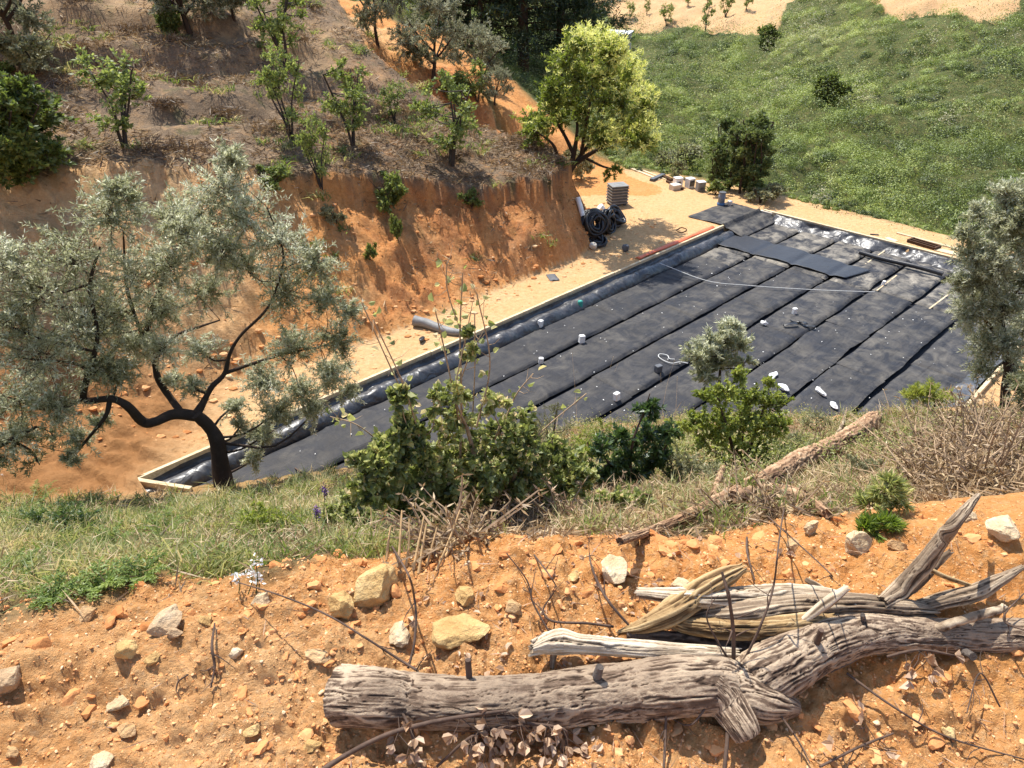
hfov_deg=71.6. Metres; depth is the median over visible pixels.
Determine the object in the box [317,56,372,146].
young tree
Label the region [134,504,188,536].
fern
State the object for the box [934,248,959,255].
plank
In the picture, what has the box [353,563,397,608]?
rock
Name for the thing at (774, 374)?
white bag
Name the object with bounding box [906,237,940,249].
wooden frame
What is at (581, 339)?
white block
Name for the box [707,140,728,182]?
slim tree
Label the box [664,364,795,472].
leafy bush
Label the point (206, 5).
olive tree
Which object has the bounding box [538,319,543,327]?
white block
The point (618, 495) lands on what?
weed bush
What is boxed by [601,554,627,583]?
rock
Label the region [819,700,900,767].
dead spray
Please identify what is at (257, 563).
white flower
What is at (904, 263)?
long pipe
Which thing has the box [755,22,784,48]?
shrub
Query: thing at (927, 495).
dry grass
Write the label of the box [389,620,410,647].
rock
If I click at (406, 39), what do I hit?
olive tree
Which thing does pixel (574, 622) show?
twig
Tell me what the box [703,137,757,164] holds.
shrub
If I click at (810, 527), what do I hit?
rock
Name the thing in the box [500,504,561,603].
twig
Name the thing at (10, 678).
rock
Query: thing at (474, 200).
shrub
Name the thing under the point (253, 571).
white flower
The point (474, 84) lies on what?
young tree
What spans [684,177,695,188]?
appliance box
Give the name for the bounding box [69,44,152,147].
young tree
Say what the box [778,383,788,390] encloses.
white bag
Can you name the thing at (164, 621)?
rock
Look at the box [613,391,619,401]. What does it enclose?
white block
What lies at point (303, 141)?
young tree
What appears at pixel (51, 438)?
olive tree
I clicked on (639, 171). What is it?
plank
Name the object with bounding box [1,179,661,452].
rubble crumbs
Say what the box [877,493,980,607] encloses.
branch
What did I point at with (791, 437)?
weed bush
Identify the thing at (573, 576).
rock
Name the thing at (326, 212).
shrub
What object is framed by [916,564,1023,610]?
branch
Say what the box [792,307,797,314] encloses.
white block
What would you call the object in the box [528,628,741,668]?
branch
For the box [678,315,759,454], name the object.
olive sapling
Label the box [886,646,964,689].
dead spray
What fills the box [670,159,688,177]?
shrub
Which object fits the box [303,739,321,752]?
rock
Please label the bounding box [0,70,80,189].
shrub
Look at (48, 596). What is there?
fern
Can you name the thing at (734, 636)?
twig
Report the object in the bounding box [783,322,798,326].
membrane scrap
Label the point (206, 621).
rock
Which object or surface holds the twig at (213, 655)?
on the ground at (126, 458)
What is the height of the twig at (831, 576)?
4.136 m
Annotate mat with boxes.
[546,274,559,280]
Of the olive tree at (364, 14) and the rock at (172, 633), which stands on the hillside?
the olive tree at (364, 14)
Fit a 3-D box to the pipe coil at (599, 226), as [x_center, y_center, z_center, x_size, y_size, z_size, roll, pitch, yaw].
[3.160,-6.254,27.673,1.159,1.178,0.640,-16,17,-24]
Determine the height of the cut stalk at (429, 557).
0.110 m
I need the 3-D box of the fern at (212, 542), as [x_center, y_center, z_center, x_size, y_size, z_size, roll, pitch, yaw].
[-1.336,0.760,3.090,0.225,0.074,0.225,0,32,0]
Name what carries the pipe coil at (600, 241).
on the ground at (126, 458)
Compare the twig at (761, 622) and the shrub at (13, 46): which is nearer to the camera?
the twig at (761, 622)
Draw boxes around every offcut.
[649,173,664,181]
[662,175,672,180]
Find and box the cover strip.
[719,232,870,277]
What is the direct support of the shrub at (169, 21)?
on the hillside
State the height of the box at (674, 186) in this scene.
0.291 m
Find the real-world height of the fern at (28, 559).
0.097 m
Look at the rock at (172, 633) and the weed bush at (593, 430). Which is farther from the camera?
the weed bush at (593, 430)
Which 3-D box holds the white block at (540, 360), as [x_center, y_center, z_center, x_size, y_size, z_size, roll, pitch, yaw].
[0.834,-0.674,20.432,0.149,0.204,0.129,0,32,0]
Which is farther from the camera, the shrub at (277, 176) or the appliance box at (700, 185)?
the appliance box at (700, 185)
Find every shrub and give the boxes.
[0,27,60,74]
[0,60,15,77]
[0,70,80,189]
[152,0,181,33]
[254,163,292,191]
[318,202,347,225]
[362,242,377,260]
[369,169,408,214]
[388,213,402,240]
[436,70,480,98]
[456,186,484,208]
[562,142,595,180]
[653,143,708,167]
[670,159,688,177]
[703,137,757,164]
[705,178,730,194]
[743,182,790,203]
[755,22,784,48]
[807,69,859,104]
[1001,357,1023,419]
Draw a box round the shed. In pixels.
[609,29,632,49]
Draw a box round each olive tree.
[0,0,55,38]
[0,135,367,488]
[0,363,67,477]
[147,0,227,36]
[211,0,264,21]
[351,0,406,47]
[386,0,467,78]
[450,17,510,86]
[477,64,514,105]
[939,173,1023,407]
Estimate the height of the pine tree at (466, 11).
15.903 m
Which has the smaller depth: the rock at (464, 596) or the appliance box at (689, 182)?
the rock at (464, 596)
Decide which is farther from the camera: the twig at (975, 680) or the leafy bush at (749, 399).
the leafy bush at (749, 399)
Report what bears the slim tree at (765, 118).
on the hill
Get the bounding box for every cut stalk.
[385,527,390,559]
[396,510,402,566]
[405,519,409,566]
[412,517,424,569]
[417,523,426,573]
[425,527,437,565]
[435,510,460,569]
[444,538,458,556]
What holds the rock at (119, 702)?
on the ground at (126, 458)
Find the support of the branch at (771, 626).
on the branch at (671, 636)
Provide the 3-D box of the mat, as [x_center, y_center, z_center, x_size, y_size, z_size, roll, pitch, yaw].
[1.432,-3.758,24.992,0.341,0.036,0.561,-8,33,-12]
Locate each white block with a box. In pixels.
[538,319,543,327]
[538,357,543,363]
[578,334,585,343]
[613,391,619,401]
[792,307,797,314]
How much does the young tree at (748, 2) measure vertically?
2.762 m
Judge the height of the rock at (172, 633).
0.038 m
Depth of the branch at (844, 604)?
2.28 m
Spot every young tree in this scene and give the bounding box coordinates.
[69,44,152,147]
[243,0,308,66]
[250,41,306,139]
[291,110,331,189]
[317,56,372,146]
[377,79,404,122]
[407,68,481,166]
[460,57,491,102]
[626,0,635,18]
[644,0,650,14]
[659,2,674,25]
[701,0,715,31]
[718,0,735,16]
[743,0,753,9]
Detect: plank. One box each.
[630,168,660,179]
[641,169,666,179]
[884,237,898,241]
[896,232,957,248]
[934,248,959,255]
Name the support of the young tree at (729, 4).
on the hill
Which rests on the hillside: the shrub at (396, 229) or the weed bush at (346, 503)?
the shrub at (396, 229)
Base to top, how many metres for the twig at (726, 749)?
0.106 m
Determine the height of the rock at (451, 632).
0.075 m
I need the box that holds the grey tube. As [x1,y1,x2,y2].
[412,315,461,335]
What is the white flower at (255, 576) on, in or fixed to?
on the ground at (126, 458)
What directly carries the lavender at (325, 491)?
on the ground at (126, 458)
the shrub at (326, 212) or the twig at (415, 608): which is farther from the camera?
the shrub at (326, 212)
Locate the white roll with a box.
[575,197,584,215]
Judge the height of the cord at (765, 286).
0.164 m
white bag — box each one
[769,371,777,377]
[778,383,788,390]
[815,386,826,396]
[830,401,837,408]
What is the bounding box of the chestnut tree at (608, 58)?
[509,19,663,182]
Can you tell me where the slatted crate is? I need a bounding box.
[606,182,628,205]
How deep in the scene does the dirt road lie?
37.70 m
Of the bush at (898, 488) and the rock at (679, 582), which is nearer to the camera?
the rock at (679, 582)
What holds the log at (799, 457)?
on the ground at (126, 458)
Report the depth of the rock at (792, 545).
2.69 m
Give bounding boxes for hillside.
[0,0,591,401]
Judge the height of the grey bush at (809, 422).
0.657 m
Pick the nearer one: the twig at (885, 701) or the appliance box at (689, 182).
the twig at (885, 701)
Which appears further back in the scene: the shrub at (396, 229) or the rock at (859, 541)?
the shrub at (396, 229)
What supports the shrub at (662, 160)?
on the hill
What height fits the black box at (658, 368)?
0.200 m
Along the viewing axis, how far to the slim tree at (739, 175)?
32.26 m
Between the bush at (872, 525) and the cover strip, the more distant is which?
the cover strip
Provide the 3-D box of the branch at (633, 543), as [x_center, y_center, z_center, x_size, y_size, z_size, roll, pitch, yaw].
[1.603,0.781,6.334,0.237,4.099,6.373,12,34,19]
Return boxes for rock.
[0,665,20,694]
[5,746,18,757]
[79,606,95,621]
[89,751,113,767]
[106,694,129,711]
[114,640,137,658]
[117,722,135,737]
[144,651,159,665]
[146,603,181,636]
[166,628,182,638]
[198,616,211,627]
[228,647,243,658]
[243,723,260,736]
[250,592,269,604]
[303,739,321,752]
[305,648,331,663]
[328,590,353,620]
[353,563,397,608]
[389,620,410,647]
[431,613,489,649]
[455,586,473,606]
[505,599,521,614]
[568,570,578,582]
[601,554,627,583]
[671,577,688,586]
[786,538,799,552]
[803,520,818,535]
[845,530,871,554]
[886,540,907,550]
[940,726,954,738]
[965,511,977,521]
[985,514,1020,541]
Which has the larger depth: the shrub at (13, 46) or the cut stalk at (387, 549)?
the shrub at (13, 46)
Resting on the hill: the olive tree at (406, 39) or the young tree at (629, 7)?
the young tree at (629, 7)
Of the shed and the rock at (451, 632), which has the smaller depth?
the rock at (451, 632)
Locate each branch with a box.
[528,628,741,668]
[587,483,613,493]
[616,562,749,635]
[626,630,760,651]
[630,455,718,546]
[634,583,856,608]
[672,612,835,640]
[691,591,940,619]
[802,584,849,620]
[804,578,823,586]
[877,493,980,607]
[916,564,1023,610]
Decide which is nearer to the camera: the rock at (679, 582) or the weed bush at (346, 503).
the rock at (679, 582)
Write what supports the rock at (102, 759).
on the ground at (126, 458)
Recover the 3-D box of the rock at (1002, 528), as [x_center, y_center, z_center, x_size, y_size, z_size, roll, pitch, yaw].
[1.798,0.528,2.611,0.095,0.062,0.124,6,32,9]
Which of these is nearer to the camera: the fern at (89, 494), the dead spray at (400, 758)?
the dead spray at (400, 758)
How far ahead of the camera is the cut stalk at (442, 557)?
2.60 m
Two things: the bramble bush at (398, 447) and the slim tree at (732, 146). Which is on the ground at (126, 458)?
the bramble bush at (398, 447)
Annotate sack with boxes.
[597,204,604,209]
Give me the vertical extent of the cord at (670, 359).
0.024 m
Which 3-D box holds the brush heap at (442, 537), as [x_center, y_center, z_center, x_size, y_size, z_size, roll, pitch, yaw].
[-0.280,0.734,3.386,0.809,1.411,1.687,-9,33,-13]
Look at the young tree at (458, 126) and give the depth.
24.82 m
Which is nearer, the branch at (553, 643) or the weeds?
the branch at (553, 643)
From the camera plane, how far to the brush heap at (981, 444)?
4.19 m
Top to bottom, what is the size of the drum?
0.605 m
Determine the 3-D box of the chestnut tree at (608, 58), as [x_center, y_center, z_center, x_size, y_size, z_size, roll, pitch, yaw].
[2.828,-10.648,27.497,6.003,6.526,5.106,0,32,0]
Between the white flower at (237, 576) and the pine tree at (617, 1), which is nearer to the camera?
the white flower at (237, 576)
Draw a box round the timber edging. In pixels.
[138,209,1021,491]
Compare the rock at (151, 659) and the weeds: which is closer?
the rock at (151, 659)
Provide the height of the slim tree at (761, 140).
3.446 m
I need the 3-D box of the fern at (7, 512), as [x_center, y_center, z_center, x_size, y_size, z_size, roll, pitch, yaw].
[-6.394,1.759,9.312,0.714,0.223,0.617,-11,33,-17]
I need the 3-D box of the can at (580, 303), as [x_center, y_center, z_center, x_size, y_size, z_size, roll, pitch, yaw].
[2.260,-2.655,23.533,0.170,0.250,0.170,0,32,0]
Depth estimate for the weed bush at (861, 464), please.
6.06 m
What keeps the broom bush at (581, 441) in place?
on the ground at (126, 458)
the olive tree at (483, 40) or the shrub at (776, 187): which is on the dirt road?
the olive tree at (483, 40)
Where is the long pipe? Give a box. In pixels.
[859,250,943,275]
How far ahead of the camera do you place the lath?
23.90 m
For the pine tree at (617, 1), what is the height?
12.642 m
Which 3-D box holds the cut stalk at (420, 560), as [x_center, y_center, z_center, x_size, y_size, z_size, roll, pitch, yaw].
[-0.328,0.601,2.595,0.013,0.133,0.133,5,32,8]
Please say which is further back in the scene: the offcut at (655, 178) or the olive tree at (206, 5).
the offcut at (655, 178)
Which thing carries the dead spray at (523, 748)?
on the ground at (126, 458)
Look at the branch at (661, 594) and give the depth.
2.32 m
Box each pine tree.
[403,0,560,34]
[404,0,488,14]
[427,0,609,76]
[462,0,486,20]
[484,0,641,83]
[533,0,626,50]
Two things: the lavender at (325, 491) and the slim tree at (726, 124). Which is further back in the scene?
the slim tree at (726, 124)
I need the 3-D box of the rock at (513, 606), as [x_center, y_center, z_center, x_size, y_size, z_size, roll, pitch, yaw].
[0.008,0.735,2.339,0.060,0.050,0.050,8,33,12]
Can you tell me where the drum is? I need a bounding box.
[717,191,725,205]
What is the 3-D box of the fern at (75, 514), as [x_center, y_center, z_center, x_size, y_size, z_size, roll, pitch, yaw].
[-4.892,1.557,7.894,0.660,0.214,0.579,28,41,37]
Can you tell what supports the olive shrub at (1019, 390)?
on the ground at (126, 458)
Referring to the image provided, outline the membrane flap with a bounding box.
[689,202,774,236]
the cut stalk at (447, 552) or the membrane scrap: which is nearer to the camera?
the cut stalk at (447, 552)
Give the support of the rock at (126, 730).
on the ground at (126, 458)
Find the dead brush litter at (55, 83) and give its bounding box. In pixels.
[0,0,586,390]
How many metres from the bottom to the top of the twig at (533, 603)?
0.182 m
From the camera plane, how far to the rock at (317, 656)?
2.25 m
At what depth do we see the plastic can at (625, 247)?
27.00 m
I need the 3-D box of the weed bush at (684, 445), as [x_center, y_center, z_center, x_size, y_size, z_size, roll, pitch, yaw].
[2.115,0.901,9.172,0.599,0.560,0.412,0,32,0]
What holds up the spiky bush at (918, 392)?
on the ground at (126, 458)
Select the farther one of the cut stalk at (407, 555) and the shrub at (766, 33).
the shrub at (766, 33)
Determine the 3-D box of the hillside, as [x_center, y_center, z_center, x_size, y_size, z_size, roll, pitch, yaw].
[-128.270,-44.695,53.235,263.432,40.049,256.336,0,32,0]
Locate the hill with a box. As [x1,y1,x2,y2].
[351,0,1023,252]
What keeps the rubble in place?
on the ground at (126, 458)
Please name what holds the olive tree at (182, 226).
on the ground at (126, 458)
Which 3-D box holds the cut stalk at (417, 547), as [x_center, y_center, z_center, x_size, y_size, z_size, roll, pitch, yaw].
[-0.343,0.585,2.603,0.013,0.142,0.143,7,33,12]
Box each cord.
[658,354,687,363]
[660,263,870,291]
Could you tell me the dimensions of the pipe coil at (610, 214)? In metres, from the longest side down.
1.109 x 1.036 x 0.532 m
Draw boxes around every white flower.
[230,572,243,592]
[243,569,259,594]
[250,553,262,592]
[251,570,265,589]
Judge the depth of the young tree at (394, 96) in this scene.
26.46 m
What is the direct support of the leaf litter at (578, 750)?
on the ground at (126, 458)
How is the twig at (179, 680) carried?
on the ground at (126, 458)
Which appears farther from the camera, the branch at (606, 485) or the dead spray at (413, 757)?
the branch at (606, 485)
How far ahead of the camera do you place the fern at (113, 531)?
5.67 m
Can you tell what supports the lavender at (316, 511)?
on the ground at (126, 458)
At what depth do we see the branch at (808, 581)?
2.45 m
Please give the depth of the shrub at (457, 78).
35.84 m
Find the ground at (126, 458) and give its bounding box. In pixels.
[0,172,1023,767]
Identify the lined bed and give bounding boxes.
[145,215,1023,491]
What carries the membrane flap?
on the lined bed
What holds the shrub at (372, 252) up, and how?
on the hillside
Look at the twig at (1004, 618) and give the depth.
2.24 m
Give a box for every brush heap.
[374,473,547,569]
[430,460,555,530]
[496,470,660,528]
[659,448,838,533]
[849,376,1023,499]
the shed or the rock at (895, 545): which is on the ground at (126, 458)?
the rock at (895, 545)
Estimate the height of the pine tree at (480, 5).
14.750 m
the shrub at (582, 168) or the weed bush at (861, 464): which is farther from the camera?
the shrub at (582, 168)
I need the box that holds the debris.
[315,264,933,453]
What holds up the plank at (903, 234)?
on the ground at (126, 458)
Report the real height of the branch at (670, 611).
0.179 m
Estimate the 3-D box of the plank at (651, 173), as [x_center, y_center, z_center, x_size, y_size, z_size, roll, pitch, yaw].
[7.085,-10.789,36.380,0.120,0.060,2.650,-16,35,-24]
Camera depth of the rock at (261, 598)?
2.42 m
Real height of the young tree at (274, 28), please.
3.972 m
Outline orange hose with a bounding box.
[635,226,714,259]
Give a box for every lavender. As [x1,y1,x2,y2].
[312,504,320,532]
[321,483,329,519]
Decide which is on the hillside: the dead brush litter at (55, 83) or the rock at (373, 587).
the dead brush litter at (55, 83)
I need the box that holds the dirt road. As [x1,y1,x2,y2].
[338,0,652,190]
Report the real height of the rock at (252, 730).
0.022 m
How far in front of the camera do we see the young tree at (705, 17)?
87.88 m
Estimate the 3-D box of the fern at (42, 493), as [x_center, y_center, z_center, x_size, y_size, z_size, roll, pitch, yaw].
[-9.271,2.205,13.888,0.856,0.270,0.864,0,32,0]
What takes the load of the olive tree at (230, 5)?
on the hillside
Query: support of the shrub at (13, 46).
on the hillside
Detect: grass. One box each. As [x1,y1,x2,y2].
[0,395,1023,611]
[0,398,1023,613]
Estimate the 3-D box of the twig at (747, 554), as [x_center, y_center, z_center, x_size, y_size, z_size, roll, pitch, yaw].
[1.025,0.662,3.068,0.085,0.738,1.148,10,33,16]
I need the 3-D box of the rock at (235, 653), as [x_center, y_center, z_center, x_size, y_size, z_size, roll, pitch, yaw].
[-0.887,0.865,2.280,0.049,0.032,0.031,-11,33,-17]
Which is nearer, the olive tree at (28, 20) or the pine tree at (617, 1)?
the olive tree at (28, 20)
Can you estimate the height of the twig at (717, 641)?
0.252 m
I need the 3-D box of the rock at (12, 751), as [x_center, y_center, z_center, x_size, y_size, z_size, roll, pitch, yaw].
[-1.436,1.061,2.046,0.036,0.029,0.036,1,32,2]
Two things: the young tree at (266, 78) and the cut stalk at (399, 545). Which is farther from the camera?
the young tree at (266, 78)
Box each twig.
[175,674,188,699]
[198,623,235,695]
[234,581,432,671]
[295,467,416,668]
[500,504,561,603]
[506,553,549,630]
[526,583,613,628]
[580,533,628,625]
[659,716,666,767]
[673,708,706,735]
[706,583,728,657]
[716,471,838,584]
[719,572,759,659]
[722,730,729,767]
[745,495,799,656]
[746,536,765,583]
[780,716,809,763]
[846,672,1023,760]
[959,649,1000,716]
[1002,593,1023,635]
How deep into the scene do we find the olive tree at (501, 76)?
35.89 m
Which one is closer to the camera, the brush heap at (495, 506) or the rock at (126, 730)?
the rock at (126, 730)
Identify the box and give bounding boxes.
[654,364,662,372]
[669,182,681,190]
[673,176,683,186]
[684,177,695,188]
[695,180,706,191]
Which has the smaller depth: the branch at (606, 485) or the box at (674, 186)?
the branch at (606, 485)
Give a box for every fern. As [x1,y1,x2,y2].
[0,547,40,585]
[1,497,51,528]
[16,479,60,504]
[20,567,81,612]
[35,502,100,537]
[56,555,130,601]
[64,489,106,508]
[79,519,137,551]
[107,547,169,593]
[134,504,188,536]
[183,537,227,567]
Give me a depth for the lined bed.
21.41 m
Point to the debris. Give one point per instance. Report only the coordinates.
(717, 314)
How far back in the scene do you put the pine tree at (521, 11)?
46.83 m
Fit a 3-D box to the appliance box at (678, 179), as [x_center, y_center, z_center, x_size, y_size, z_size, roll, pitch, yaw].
[8.009,-9.747,34.270,0.395,0.448,0.346,-9,33,-15]
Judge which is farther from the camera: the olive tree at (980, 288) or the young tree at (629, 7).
the young tree at (629, 7)
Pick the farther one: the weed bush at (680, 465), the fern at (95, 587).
the weed bush at (680, 465)
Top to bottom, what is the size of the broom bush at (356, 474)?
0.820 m
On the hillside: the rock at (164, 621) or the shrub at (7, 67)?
the shrub at (7, 67)
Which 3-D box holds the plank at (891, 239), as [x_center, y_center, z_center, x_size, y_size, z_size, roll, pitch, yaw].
[15.090,-5.747,28.243,0.240,0.030,0.472,-17,36,-25]
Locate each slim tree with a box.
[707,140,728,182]
[709,116,742,178]
[718,123,747,189]
[728,117,766,193]
[737,109,776,179]
[744,127,777,194]
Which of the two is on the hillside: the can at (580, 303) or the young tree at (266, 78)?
the young tree at (266, 78)
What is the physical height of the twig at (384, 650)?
0.156 m
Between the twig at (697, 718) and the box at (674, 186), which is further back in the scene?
the box at (674, 186)
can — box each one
[578,300,582,306]
[622,244,628,251]
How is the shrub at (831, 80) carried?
on the hill
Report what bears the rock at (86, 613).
on the ground at (126, 458)
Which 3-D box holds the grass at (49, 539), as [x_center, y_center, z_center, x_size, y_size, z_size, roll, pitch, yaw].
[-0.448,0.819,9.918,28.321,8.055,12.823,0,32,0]
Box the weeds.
[0,0,579,353]
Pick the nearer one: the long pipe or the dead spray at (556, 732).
the dead spray at (556, 732)
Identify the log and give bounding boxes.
[323,603,1023,742]
[615,407,893,545]
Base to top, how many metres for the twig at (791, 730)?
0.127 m
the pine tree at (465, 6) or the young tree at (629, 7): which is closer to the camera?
the pine tree at (465, 6)
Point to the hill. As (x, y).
(692, 10)
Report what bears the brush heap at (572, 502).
on the ground at (126, 458)
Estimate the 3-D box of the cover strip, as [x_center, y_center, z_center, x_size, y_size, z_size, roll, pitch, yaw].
[10.638,-4.948,27.374,1.751,0.090,5.718,-27,41,-37]
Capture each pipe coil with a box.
[581,208,608,237]
[589,235,607,247]
[601,209,615,234]
[607,205,625,227]
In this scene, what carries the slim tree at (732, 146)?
on the hill
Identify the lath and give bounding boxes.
[929,295,947,308]
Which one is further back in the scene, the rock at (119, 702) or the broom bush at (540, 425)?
the broom bush at (540, 425)
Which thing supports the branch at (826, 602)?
on the log at (741, 698)
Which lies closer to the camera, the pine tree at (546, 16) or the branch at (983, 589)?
the branch at (983, 589)
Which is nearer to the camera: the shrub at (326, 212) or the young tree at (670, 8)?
the shrub at (326, 212)
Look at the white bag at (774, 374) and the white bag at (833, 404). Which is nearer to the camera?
the white bag at (833, 404)
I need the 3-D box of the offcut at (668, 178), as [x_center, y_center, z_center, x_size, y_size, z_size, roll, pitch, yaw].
[7.755,-10.303,35.507,0.200,0.120,0.898,-12,34,-19]
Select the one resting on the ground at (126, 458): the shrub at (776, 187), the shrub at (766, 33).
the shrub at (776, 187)
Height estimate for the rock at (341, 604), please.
0.084 m
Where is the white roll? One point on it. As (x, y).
(580, 207)
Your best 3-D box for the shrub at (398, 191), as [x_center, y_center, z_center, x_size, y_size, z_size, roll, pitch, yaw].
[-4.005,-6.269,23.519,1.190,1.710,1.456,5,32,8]
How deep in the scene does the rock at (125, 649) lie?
2.24 m
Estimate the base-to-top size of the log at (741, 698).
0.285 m
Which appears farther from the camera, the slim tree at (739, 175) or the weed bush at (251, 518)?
the slim tree at (739, 175)
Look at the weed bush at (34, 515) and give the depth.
7.81 m
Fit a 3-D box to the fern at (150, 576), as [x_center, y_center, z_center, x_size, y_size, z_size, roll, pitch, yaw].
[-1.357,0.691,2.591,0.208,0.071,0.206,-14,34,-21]
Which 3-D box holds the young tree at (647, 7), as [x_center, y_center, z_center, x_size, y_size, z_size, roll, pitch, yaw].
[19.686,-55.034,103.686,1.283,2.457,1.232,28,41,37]
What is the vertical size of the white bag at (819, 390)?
0.124 m
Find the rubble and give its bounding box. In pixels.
[589,242,596,249]
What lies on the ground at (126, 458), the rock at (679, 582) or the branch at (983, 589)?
the rock at (679, 582)
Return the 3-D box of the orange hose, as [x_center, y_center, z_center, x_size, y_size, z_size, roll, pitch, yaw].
[6.487,-5.590,27.877,5.003,0.075,0.276,-26,40,-36]
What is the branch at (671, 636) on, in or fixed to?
on the ground at (126, 458)
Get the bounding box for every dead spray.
[322,707,535,767]
[386,713,421,767]
[436,717,545,767]
[526,720,590,767]
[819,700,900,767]
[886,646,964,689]
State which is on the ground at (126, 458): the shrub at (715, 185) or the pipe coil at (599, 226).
the shrub at (715, 185)
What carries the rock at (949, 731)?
on the ground at (126, 458)
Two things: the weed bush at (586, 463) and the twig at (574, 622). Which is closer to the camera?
the twig at (574, 622)
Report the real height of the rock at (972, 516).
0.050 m
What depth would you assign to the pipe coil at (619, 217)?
29.32 m
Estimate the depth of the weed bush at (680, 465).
6.49 m
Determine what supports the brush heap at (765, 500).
on the ground at (126, 458)
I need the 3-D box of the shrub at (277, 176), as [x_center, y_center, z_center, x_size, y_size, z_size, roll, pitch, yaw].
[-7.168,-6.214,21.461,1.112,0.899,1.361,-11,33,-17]
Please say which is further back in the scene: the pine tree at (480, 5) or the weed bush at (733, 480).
the pine tree at (480, 5)
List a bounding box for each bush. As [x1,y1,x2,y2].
[19,496,105,532]
[230,499,311,537]
[312,488,377,528]
[325,245,599,531]
[338,446,391,508]
[532,401,580,447]
[539,461,597,505]
[563,418,613,449]
[573,437,604,482]
[582,393,684,488]
[583,483,657,512]
[658,440,722,483]
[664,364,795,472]
[668,436,693,459]
[716,472,765,505]
[771,430,816,452]
[797,405,833,433]
[831,452,882,473]
[850,469,917,515]
[854,507,908,542]
[899,375,961,410]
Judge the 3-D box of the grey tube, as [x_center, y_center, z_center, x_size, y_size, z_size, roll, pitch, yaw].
[-2.203,-1.750,21.518,1.772,0.370,0.373,13,34,20]
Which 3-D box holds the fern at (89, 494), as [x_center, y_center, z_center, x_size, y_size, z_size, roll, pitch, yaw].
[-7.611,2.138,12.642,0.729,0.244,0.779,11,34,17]
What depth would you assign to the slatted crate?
31.63 m
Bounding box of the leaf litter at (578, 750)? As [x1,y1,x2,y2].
[14,508,1023,767]
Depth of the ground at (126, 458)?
2.36 m
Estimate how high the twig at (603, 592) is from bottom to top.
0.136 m
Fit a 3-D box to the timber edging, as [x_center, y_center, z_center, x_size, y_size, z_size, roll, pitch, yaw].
[5.423,-0.358,20.010,26.950,0.760,11.752,-27,41,-36]

